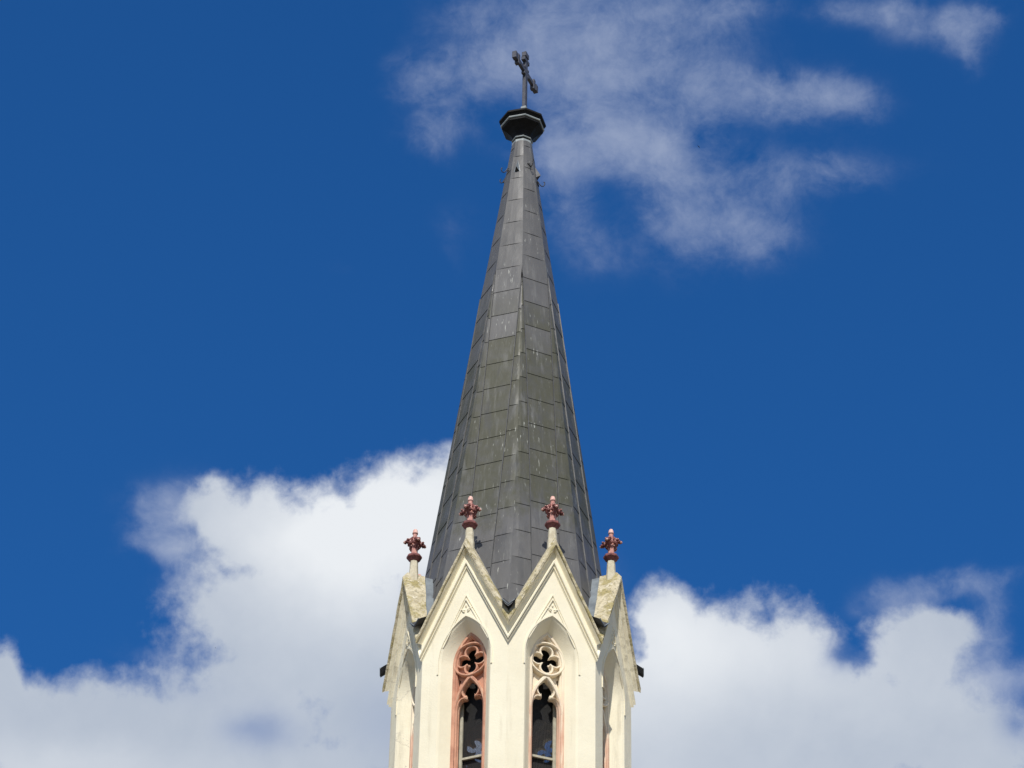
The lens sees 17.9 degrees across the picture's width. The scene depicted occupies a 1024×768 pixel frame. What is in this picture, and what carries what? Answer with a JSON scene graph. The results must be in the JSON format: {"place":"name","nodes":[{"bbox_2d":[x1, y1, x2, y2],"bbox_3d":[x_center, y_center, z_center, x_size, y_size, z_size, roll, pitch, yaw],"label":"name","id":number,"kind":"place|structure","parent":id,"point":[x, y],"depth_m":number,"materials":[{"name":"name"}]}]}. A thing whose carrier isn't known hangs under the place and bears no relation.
{"place":"outdoors","nodes":[
{"label":"outdoors","id":0,"kind":"place"},
{"bbox_2d":[380,51,643,767],"bbox_3d":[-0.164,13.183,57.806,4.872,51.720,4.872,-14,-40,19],"label":"church tower","id":1,"kind":"structure","parent":0,"point":[511,645],"depth_m":63.31,"materials":[{"name":"beige paint"}]},
{"bbox_2d":[0,0,1023,767],"label":"sky","id":2,"kind":"structure","parent":0,"point":[245,245],"materials":[{"name":"blue"}]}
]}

